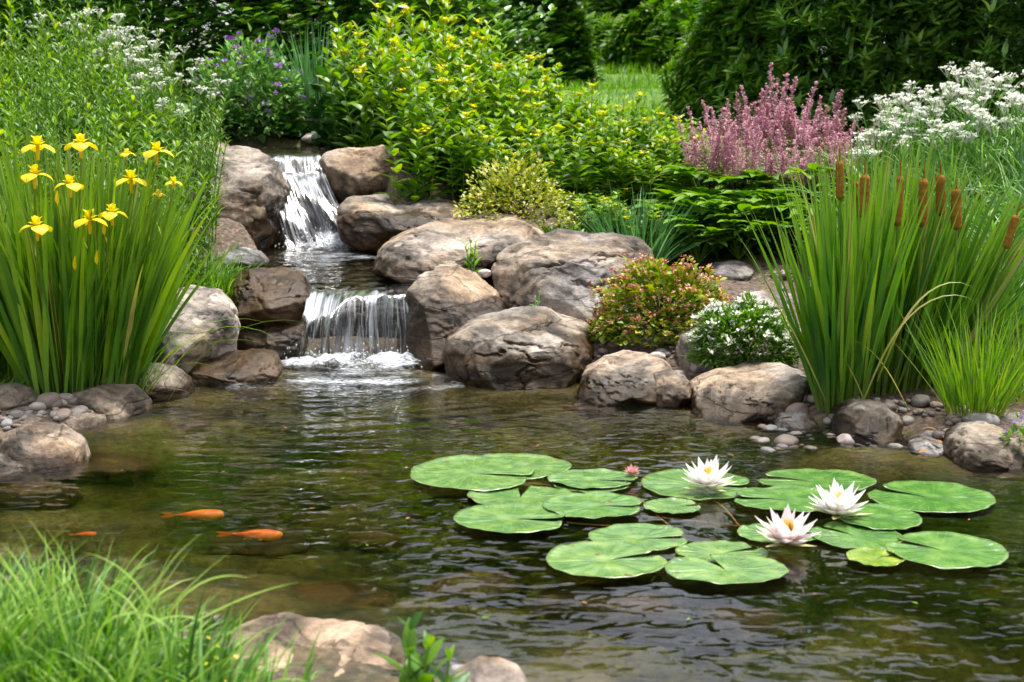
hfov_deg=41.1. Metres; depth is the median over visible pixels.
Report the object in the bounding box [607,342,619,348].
pebble
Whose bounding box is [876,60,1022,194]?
white flower clump
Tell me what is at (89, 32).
willowy plant
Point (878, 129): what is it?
white flower clump
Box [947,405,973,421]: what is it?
boulder
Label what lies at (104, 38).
white yarrow
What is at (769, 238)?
broad leaved plant
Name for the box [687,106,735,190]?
pink astilbe
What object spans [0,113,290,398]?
yellow iris clump
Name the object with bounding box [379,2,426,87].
goldenrod plant
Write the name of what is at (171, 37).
willowy plant
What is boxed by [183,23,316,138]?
purple flower bush
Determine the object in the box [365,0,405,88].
goldenrod plant
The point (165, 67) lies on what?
willowy plant
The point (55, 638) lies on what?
foreground grass
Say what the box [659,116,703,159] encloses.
goldenrod plant
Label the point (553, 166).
goldenrod plant
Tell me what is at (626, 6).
tree
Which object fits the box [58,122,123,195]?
willowy plant
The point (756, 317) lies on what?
white candytuft
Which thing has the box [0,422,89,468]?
boulder
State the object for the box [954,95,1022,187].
white flower clump
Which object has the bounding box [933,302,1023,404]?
reed tuft
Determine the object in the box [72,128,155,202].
willowy plant
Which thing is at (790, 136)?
pink astilbe
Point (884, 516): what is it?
lily pad
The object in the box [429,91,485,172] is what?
goldenrod plant
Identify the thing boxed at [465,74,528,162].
goldenrod plant
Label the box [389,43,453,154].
goldenrod plant
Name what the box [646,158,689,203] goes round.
goldenrod plant
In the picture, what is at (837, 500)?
water lily
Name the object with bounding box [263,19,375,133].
blue grass clump
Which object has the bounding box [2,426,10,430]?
pebble
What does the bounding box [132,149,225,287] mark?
willowy plant
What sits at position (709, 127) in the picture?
pink astilbe
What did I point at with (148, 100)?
white yarrow
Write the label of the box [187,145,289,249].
boulder
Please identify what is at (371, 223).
boulder
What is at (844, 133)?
pink astilbe
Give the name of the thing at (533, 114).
goldenrod plant
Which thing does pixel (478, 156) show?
goldenrod plant
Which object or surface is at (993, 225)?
strap leaved plant
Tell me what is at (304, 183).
waterfall
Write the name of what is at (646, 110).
goldenrod plant
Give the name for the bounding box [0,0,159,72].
tree
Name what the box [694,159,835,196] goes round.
broad leaved plant
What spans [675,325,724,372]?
boulder
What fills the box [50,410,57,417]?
pebble
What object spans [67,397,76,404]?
pebble
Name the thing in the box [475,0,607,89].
dark shrub
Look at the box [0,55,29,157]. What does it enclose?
willowy plant
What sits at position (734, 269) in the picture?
boulder
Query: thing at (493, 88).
goldenrod plant
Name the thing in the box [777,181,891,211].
broad leaved plant
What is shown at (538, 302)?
seedling
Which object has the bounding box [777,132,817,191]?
pink astilbe
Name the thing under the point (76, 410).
pebble
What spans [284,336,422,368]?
spray droplets
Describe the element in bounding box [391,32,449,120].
goldenrod plant
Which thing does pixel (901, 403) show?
pebble
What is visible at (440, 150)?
broad leaved plant
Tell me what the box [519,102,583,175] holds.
goldenrod plant
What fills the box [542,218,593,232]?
green plant
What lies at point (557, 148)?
goldenrod plant
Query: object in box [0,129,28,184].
willowy plant
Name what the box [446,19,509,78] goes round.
goldenrod plant
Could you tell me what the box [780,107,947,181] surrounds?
white flower clump
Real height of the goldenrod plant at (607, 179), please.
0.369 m
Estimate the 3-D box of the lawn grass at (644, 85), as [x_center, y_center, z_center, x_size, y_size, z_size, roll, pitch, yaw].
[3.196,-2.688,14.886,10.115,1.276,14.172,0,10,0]
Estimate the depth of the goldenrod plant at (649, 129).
8.05 m
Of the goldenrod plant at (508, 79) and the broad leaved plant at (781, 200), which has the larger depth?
the goldenrod plant at (508, 79)
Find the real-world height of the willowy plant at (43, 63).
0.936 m
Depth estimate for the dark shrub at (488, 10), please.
11.29 m
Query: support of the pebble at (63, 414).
on the ground at (232, 233)
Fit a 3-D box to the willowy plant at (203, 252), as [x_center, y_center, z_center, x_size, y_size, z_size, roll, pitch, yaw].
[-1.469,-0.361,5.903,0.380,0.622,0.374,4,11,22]
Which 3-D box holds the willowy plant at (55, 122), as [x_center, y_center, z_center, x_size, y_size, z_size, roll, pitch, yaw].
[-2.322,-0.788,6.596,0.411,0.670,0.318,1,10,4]
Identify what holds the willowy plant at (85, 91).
on the ground at (232, 233)
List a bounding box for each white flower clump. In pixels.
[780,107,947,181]
[787,131,920,210]
[797,96,961,197]
[813,121,927,178]
[831,91,990,189]
[843,78,1018,180]
[849,121,979,211]
[854,80,1018,187]
[873,97,1023,212]
[873,110,1023,206]
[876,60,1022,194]
[908,77,1023,186]
[913,68,1023,181]
[920,92,1023,219]
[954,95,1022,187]
[978,72,1023,165]
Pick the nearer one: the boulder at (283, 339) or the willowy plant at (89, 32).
the boulder at (283, 339)
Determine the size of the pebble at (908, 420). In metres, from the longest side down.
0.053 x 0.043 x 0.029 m
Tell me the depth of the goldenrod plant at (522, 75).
8.60 m
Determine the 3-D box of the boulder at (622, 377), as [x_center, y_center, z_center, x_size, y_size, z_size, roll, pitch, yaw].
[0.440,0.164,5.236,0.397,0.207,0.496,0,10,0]
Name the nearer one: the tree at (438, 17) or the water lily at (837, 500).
the water lily at (837, 500)
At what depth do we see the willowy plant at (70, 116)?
6.88 m
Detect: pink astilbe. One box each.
[677,107,736,188]
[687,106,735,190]
[702,98,752,174]
[716,120,760,194]
[731,86,771,183]
[740,62,797,182]
[747,117,802,238]
[758,81,817,171]
[763,100,819,172]
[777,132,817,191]
[791,89,843,178]
[793,133,852,182]
[804,108,858,182]
[826,127,884,165]
[826,141,862,195]
[832,118,878,170]
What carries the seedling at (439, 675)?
on the ground at (232, 233)
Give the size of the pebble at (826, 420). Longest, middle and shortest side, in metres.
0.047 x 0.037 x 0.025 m
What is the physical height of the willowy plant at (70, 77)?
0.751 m
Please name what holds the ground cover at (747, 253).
on the ground at (232, 233)
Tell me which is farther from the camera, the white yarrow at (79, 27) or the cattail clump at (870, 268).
the white yarrow at (79, 27)
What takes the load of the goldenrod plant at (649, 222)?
on the ground at (232, 233)
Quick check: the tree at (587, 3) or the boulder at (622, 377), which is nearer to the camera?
the boulder at (622, 377)
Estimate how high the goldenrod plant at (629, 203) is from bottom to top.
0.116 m
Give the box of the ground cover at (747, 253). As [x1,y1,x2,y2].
[13,101,879,294]
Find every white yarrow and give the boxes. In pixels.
[33,8,120,132]
[67,10,125,104]
[86,34,163,149]
[87,13,141,98]
[104,42,163,164]
[116,26,163,155]
[117,59,163,176]
[123,35,189,143]
[132,81,206,185]
[133,53,204,156]
[182,67,231,160]
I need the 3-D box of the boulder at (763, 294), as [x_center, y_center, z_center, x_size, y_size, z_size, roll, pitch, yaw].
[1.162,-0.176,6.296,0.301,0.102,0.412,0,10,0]
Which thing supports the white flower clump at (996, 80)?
on the ground at (232, 233)
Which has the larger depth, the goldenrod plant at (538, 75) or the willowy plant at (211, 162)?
the goldenrod plant at (538, 75)
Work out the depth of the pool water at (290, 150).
8.42 m
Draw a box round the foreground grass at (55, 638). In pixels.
[0,512,365,681]
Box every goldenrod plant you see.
[314,28,369,148]
[325,12,370,132]
[328,9,386,133]
[330,46,397,147]
[336,26,396,146]
[363,15,426,143]
[364,35,434,146]
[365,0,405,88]
[366,33,430,147]
[376,107,453,203]
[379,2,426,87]
[387,29,454,134]
[387,73,445,178]
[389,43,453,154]
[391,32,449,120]
[394,19,440,144]
[400,0,461,84]
[401,0,460,121]
[412,68,468,178]
[420,140,459,174]
[429,2,476,117]
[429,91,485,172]
[430,110,489,204]
[436,19,492,117]
[436,24,498,117]
[437,134,487,183]
[438,132,470,173]
[440,63,493,137]
[445,113,502,210]
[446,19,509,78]
[446,66,489,145]
[454,35,508,125]
[455,47,512,133]
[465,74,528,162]
[468,102,507,194]
[469,17,510,109]
[477,122,540,205]
[485,52,537,138]
[489,137,536,211]
[492,54,540,136]
[493,42,532,117]
[493,84,545,180]
[500,106,550,179]
[503,109,559,198]
[507,58,552,136]
[514,150,575,199]
[515,70,550,144]
[515,128,567,187]
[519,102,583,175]
[522,51,566,122]
[525,92,570,156]
[531,62,569,143]
[540,123,608,200]
[541,75,586,159]
[544,130,592,188]
[546,108,604,177]
[549,191,601,210]
[555,159,594,197]
[561,81,604,163]
[562,92,615,158]
[565,191,622,232]
[569,126,609,191]
[572,109,614,182]
[574,195,628,232]
[578,86,606,136]
[580,182,613,198]
[584,88,643,168]
[587,193,612,214]
[589,115,637,184]
[593,205,651,237]
[594,137,632,195]
[595,108,638,179]
[598,112,628,147]
[602,188,631,205]
[604,150,647,197]
[607,137,666,209]
[607,203,629,221]
[608,109,660,175]
[611,92,650,149]
[613,102,667,167]
[620,202,663,250]
[621,194,650,212]
[626,127,678,177]
[626,142,679,198]
[636,102,686,163]
[641,136,690,172]
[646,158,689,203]
[650,110,690,164]
[655,124,683,180]
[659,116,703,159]
[662,230,708,257]
[669,159,702,186]
[671,135,720,179]
[681,120,711,180]
[689,171,710,199]
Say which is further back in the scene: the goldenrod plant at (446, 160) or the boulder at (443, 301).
the goldenrod plant at (446, 160)
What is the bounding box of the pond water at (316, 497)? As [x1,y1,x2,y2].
[0,355,1023,681]
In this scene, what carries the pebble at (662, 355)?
on the ground at (232, 233)
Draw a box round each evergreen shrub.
[655,0,821,126]
[697,0,1021,145]
[817,0,1023,143]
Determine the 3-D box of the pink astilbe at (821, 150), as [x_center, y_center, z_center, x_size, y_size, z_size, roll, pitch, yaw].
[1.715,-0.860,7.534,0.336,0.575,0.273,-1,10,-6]
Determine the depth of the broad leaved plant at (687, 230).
6.88 m
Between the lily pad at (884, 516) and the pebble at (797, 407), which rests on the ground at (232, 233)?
the pebble at (797, 407)
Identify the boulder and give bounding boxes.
[0,382,36,410]
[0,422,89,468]
[0,452,26,474]
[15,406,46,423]
[59,412,106,427]
[72,382,152,419]
[136,362,193,400]
[151,285,240,373]
[183,140,229,154]
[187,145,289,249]
[188,348,283,385]
[222,247,268,268]
[227,267,311,327]
[230,612,391,676]
[237,322,308,360]
[301,133,333,144]
[319,145,405,202]
[336,194,465,252]
[373,214,544,282]
[402,264,506,369]
[442,306,593,388]
[451,656,527,681]
[491,228,654,324]
[578,350,671,404]
[653,368,691,405]
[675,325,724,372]
[690,361,811,421]
[711,260,753,279]
[740,290,796,310]
[774,411,817,429]
[829,398,903,443]
[905,434,942,454]
[942,420,1023,470]
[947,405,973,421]
[999,411,1023,426]
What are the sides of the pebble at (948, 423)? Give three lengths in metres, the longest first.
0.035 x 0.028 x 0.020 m
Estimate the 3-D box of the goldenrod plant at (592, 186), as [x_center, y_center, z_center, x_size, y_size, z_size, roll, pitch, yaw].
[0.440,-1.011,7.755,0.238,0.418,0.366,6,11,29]
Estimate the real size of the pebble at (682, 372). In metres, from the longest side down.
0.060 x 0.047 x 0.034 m
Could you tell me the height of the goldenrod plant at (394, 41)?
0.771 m
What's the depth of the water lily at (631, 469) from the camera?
4.02 m
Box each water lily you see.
[625,465,640,475]
[681,455,736,490]
[755,504,819,546]
[805,478,872,518]
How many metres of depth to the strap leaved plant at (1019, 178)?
6.33 m
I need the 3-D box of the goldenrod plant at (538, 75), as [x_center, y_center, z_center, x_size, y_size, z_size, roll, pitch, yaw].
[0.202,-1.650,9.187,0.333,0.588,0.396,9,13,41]
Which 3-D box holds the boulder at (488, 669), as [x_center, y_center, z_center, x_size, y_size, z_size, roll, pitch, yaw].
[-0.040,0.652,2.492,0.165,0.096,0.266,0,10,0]
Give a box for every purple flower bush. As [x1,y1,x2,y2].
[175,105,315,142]
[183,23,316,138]
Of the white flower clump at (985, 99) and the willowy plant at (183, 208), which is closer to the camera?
the willowy plant at (183, 208)
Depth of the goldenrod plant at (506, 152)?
7.21 m
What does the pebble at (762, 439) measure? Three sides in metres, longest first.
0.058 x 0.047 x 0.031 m
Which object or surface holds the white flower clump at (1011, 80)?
on the ground at (232, 233)
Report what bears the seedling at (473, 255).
on the boulder at (443, 301)
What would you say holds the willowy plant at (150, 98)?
on the ground at (232, 233)
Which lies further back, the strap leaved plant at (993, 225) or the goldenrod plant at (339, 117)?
the goldenrod plant at (339, 117)
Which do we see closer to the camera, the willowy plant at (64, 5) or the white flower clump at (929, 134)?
the white flower clump at (929, 134)
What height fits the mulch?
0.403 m
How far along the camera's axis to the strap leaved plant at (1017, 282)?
5.57 m
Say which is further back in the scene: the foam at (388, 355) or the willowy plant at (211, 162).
the willowy plant at (211, 162)
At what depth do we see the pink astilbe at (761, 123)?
7.84 m
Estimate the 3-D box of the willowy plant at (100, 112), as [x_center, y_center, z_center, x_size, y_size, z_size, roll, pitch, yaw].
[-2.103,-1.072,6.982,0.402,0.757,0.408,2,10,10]
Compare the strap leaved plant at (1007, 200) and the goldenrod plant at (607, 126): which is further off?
the goldenrod plant at (607, 126)
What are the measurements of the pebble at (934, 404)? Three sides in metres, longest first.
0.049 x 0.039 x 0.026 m
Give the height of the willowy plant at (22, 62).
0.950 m
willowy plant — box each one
[0,0,66,136]
[0,14,27,125]
[0,33,71,162]
[0,42,17,145]
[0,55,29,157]
[0,72,68,176]
[0,76,39,158]
[0,77,6,137]
[0,88,34,180]
[0,93,25,185]
[0,128,30,215]
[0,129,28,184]
[1,31,32,141]
[1,108,63,195]
[2,0,36,109]
[6,164,45,213]
[7,106,88,192]
[9,8,78,139]
[17,131,87,205]
[20,98,88,205]
[24,46,96,162]
[26,60,88,173]
[27,6,102,138]
[29,0,97,125]
[35,0,109,131]
[36,87,115,186]
[44,9,118,148]
[44,40,93,162]
[48,58,128,180]
[51,74,138,171]
[57,40,124,153]
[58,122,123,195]
[67,9,143,135]
[72,0,125,103]
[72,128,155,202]
[79,93,164,213]
[81,55,142,157]
[82,1,151,116]
[86,114,159,208]
[101,112,175,206]
[115,44,174,143]
[118,77,184,198]
[122,82,195,184]
[129,29,176,122]
[131,62,180,157]
[131,123,210,235]
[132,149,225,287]
[147,184,218,287]
[150,166,191,268]
[152,139,208,269]
[168,108,232,241]
[185,79,232,184]
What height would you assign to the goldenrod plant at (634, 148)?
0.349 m
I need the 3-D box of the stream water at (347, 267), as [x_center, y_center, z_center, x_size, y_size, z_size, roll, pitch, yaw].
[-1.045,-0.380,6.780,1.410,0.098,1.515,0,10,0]
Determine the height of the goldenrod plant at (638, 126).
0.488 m
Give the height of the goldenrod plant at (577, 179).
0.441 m
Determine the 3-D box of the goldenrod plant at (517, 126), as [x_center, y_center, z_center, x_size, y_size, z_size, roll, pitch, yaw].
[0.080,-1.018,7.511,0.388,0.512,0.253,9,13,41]
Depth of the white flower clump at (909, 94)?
7.38 m
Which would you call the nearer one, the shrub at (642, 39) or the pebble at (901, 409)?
the pebble at (901, 409)
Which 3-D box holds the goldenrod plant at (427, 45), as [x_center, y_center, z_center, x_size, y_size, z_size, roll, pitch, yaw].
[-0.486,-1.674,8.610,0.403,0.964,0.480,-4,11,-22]
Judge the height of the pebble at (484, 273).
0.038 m
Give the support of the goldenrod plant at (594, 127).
on the ground at (232, 233)
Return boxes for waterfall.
[268,154,348,247]
[295,288,407,364]
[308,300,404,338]
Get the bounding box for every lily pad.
[410,454,534,491]
[451,453,571,479]
[453,503,565,532]
[467,486,571,505]
[542,491,641,518]
[546,540,666,577]
[547,468,637,488]
[553,480,628,492]
[588,523,686,550]
[641,467,748,499]
[643,497,700,513]
[664,554,788,584]
[675,540,768,562]
[734,485,829,511]
[737,523,821,543]
[757,468,876,490]
[809,520,902,548]
[839,504,921,529]
[846,546,905,566]
[867,481,995,512]
[885,531,1008,568]
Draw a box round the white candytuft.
[682,288,800,369]
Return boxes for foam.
[282,351,454,393]
[295,232,367,257]
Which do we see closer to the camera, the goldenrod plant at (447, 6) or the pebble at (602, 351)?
the pebble at (602, 351)
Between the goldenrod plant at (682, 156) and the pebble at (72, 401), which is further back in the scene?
the goldenrod plant at (682, 156)
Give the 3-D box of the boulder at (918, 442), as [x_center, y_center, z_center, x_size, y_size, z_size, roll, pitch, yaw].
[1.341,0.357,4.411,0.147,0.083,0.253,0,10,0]
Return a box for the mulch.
[620,251,1018,402]
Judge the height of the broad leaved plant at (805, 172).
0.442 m
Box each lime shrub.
[588,9,658,63]
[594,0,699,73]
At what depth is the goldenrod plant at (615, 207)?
7.07 m
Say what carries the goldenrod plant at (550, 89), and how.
on the ground at (232, 233)
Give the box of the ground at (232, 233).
[0,45,1023,681]
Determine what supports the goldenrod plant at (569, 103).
on the ground at (232, 233)
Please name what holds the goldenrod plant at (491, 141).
on the ground at (232, 233)
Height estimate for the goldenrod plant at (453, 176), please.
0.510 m
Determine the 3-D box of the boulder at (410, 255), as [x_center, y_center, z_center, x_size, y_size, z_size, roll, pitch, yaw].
[-0.249,-0.437,6.597,0.832,0.323,0.846,0,10,0]
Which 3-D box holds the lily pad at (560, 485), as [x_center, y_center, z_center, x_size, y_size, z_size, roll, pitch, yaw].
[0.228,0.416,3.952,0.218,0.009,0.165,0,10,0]
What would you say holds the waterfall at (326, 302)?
on the pond water at (316, 497)
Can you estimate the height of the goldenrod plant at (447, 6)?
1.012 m
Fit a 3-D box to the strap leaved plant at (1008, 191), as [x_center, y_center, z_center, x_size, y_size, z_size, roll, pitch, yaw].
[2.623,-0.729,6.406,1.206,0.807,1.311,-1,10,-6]
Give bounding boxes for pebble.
[1,418,12,426]
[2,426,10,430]
[8,410,24,418]
[28,402,45,410]
[35,392,60,408]
[37,410,45,414]
[49,399,62,408]
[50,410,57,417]
[55,408,71,420]
[59,393,73,400]
[61,399,67,406]
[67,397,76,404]
[71,408,85,412]
[74,405,87,410]
[448,664,461,676]
[478,269,490,277]
[598,348,607,354]
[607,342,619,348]
[650,352,665,358]
[655,348,665,351]
[662,351,670,356]
[675,370,686,375]
[758,437,769,441]
[761,447,774,450]
[765,424,777,428]
[774,434,798,444]
[785,403,808,412]
[802,394,807,402]
[807,395,814,402]
[823,417,830,424]
[836,434,854,442]
[884,402,896,409]
[889,443,902,446]
[897,400,906,406]
[898,407,906,411]
[902,416,913,424]
[910,394,929,407]
[916,408,923,413]
[924,430,935,435]
[929,401,942,407]
[932,430,944,438]
[945,421,953,425]
[946,415,955,420]
[948,417,961,423]
[970,413,999,425]
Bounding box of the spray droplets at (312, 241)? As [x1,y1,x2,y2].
[275,222,339,249]
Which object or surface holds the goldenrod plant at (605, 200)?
on the ground at (232, 233)
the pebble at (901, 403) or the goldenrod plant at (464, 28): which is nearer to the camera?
the pebble at (901, 403)
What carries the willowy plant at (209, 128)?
on the ground at (232, 233)
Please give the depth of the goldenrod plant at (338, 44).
8.92 m
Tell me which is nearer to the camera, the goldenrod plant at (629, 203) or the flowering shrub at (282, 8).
the goldenrod plant at (629, 203)
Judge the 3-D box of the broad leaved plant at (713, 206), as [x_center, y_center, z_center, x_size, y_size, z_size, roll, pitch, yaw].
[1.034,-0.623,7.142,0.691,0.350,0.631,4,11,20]
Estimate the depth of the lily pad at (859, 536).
3.48 m
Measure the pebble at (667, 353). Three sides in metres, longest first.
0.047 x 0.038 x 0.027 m
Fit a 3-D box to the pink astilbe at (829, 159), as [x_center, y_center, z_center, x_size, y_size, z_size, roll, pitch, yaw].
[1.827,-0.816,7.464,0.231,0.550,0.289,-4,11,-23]
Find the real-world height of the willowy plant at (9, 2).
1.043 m
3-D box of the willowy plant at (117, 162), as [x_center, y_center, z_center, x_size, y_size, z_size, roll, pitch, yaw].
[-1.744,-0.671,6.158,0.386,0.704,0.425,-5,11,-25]
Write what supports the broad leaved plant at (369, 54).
on the ground at (232, 233)
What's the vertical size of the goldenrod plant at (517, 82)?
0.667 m
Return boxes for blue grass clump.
[221,27,331,130]
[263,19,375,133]
[551,182,711,264]
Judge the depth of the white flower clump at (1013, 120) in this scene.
6.77 m
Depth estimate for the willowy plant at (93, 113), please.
6.58 m
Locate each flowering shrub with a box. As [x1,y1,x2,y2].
[104,0,340,111]
[207,0,386,109]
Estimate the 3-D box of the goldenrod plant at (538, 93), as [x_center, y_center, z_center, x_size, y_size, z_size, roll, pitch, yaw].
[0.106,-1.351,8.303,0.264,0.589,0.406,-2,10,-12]
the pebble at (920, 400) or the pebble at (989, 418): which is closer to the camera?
the pebble at (989, 418)
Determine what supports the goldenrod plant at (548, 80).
on the ground at (232, 233)
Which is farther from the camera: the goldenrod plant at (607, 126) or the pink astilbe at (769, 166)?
the goldenrod plant at (607, 126)
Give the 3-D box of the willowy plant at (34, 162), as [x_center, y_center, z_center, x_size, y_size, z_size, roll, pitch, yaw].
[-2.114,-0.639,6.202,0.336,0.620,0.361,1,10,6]
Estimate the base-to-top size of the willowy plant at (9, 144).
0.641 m
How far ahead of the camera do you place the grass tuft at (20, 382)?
4.88 m
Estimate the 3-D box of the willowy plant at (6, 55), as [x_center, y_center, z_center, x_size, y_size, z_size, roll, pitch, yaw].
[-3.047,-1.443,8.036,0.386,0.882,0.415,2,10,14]
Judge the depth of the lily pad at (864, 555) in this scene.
3.31 m
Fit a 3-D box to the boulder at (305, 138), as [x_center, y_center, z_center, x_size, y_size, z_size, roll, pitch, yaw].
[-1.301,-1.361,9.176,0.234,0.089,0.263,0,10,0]
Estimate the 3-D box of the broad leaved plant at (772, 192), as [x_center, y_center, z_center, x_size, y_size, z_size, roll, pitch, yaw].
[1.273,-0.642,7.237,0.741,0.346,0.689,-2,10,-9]
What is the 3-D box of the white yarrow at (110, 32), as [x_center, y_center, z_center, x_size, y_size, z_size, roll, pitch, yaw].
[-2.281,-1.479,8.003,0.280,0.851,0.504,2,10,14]
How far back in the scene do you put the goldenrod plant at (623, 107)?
8.30 m
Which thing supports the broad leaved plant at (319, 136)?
on the ground at (232, 233)
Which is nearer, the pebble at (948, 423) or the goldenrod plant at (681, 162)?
the pebble at (948, 423)
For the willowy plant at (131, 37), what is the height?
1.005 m
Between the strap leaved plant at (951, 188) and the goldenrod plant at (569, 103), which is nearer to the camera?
the strap leaved plant at (951, 188)
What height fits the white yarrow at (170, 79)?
0.581 m
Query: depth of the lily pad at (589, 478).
4.00 m
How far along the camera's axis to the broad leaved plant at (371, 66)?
8.68 m
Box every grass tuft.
[0,372,39,400]
[182,242,275,298]
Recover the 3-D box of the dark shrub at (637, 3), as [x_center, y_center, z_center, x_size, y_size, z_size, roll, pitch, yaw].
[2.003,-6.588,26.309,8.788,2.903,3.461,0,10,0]
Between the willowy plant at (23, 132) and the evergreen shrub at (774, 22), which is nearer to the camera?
the willowy plant at (23, 132)
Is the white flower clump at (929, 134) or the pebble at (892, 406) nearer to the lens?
the pebble at (892, 406)
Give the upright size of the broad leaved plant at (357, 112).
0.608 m
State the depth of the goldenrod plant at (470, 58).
8.58 m
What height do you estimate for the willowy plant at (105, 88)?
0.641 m
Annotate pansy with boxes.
[999,410,1023,455]
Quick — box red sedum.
[587,251,737,347]
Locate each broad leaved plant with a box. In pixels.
[301,50,351,156]
[331,67,372,147]
[342,36,377,135]
[356,84,393,146]
[367,42,419,135]
[391,112,416,166]
[415,128,455,173]
[630,197,737,238]
[634,165,763,203]
[648,190,771,252]
[653,215,740,264]
[691,189,807,250]
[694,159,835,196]
[694,192,836,251]
[694,211,777,259]
[721,214,823,257]
[741,163,873,204]
[755,184,859,253]
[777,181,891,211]
[784,212,837,233]
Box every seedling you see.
[373,610,444,681]
[405,640,469,681]
[462,237,481,272]
[533,290,541,305]
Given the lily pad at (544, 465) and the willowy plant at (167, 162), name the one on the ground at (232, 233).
the willowy plant at (167, 162)
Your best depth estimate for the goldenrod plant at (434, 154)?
7.57 m
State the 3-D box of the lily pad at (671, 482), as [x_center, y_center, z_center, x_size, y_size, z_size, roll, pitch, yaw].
[0.534,0.413,3.956,0.317,0.012,0.331,0,10,0]
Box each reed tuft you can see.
[899,299,1023,417]
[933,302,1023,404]
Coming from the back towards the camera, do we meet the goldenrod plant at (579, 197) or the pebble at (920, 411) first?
the goldenrod plant at (579, 197)
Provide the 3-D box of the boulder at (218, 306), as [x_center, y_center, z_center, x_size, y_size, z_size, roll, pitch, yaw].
[-1.358,-0.030,5.610,0.437,0.371,0.597,6,12,29]
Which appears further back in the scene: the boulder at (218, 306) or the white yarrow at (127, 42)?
the white yarrow at (127, 42)
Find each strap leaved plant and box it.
[779,152,985,221]
[808,148,1023,228]
[889,147,1023,248]
[893,153,1023,235]
[906,189,1023,293]
[908,183,1023,261]
[915,142,1023,243]
[929,141,1023,221]
[945,149,1023,250]
[964,202,1023,316]
[994,260,1023,354]
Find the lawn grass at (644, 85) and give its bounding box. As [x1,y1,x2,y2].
[430,61,1005,183]
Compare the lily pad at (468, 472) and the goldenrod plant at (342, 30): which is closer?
the lily pad at (468, 472)
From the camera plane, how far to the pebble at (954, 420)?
4.52 m
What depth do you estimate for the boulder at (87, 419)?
4.69 m
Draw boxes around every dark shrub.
[0,0,263,103]
[353,0,560,101]
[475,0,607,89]
[541,0,826,53]
[661,0,1023,108]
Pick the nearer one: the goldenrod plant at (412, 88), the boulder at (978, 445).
the boulder at (978, 445)
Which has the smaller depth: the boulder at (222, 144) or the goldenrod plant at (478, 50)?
the boulder at (222, 144)
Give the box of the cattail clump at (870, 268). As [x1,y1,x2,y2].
[737,127,1023,415]
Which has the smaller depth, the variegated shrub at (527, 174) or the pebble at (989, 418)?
the pebble at (989, 418)
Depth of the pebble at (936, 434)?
4.45 m
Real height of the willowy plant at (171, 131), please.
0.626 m
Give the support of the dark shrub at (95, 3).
on the ground at (232, 233)
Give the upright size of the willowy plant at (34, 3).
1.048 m
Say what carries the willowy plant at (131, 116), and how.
on the ground at (232, 233)
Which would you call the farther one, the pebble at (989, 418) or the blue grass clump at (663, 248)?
the blue grass clump at (663, 248)
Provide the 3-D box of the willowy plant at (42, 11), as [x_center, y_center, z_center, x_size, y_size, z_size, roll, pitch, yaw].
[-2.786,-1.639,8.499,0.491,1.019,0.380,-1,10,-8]
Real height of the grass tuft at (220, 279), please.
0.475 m
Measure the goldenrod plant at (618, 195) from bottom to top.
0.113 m
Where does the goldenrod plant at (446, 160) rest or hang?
on the ground at (232, 233)
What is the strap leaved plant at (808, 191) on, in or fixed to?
on the ground at (232, 233)
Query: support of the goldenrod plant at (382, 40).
on the ground at (232, 233)
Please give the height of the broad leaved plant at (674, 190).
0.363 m
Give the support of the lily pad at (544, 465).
on the pond water at (316, 497)
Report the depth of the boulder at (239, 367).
5.45 m
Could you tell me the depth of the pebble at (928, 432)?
4.48 m
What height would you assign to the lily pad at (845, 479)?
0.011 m
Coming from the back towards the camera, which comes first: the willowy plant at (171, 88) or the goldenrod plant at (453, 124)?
the goldenrod plant at (453, 124)
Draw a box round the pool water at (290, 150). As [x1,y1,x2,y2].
[139,146,354,154]
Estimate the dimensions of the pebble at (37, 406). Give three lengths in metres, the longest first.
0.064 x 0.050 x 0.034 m
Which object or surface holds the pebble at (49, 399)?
on the ground at (232, 233)
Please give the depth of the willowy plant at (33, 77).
7.52 m
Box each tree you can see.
[0,0,83,61]
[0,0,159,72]
[308,7,360,28]
[376,0,522,41]
[533,0,623,62]
[589,0,698,19]
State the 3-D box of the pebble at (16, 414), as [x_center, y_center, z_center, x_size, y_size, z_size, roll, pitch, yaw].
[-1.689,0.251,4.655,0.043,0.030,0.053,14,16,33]
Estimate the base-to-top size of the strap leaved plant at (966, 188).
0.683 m
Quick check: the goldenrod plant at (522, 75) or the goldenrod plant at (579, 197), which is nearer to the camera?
the goldenrod plant at (579, 197)
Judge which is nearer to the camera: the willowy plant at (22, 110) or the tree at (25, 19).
the willowy plant at (22, 110)
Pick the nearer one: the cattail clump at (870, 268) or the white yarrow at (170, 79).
the cattail clump at (870, 268)
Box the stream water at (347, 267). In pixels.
[193,240,412,294]
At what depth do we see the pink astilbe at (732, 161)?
7.55 m
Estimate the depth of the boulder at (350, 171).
7.50 m
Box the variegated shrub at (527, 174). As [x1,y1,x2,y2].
[449,141,584,230]
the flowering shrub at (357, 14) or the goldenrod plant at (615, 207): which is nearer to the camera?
the goldenrod plant at (615, 207)
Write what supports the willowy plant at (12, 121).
on the ground at (232, 233)
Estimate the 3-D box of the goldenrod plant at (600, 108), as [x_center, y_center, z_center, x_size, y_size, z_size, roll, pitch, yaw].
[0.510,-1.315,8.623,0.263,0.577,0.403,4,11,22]
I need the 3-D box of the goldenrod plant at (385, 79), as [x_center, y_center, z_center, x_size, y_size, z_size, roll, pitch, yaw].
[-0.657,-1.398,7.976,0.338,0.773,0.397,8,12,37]

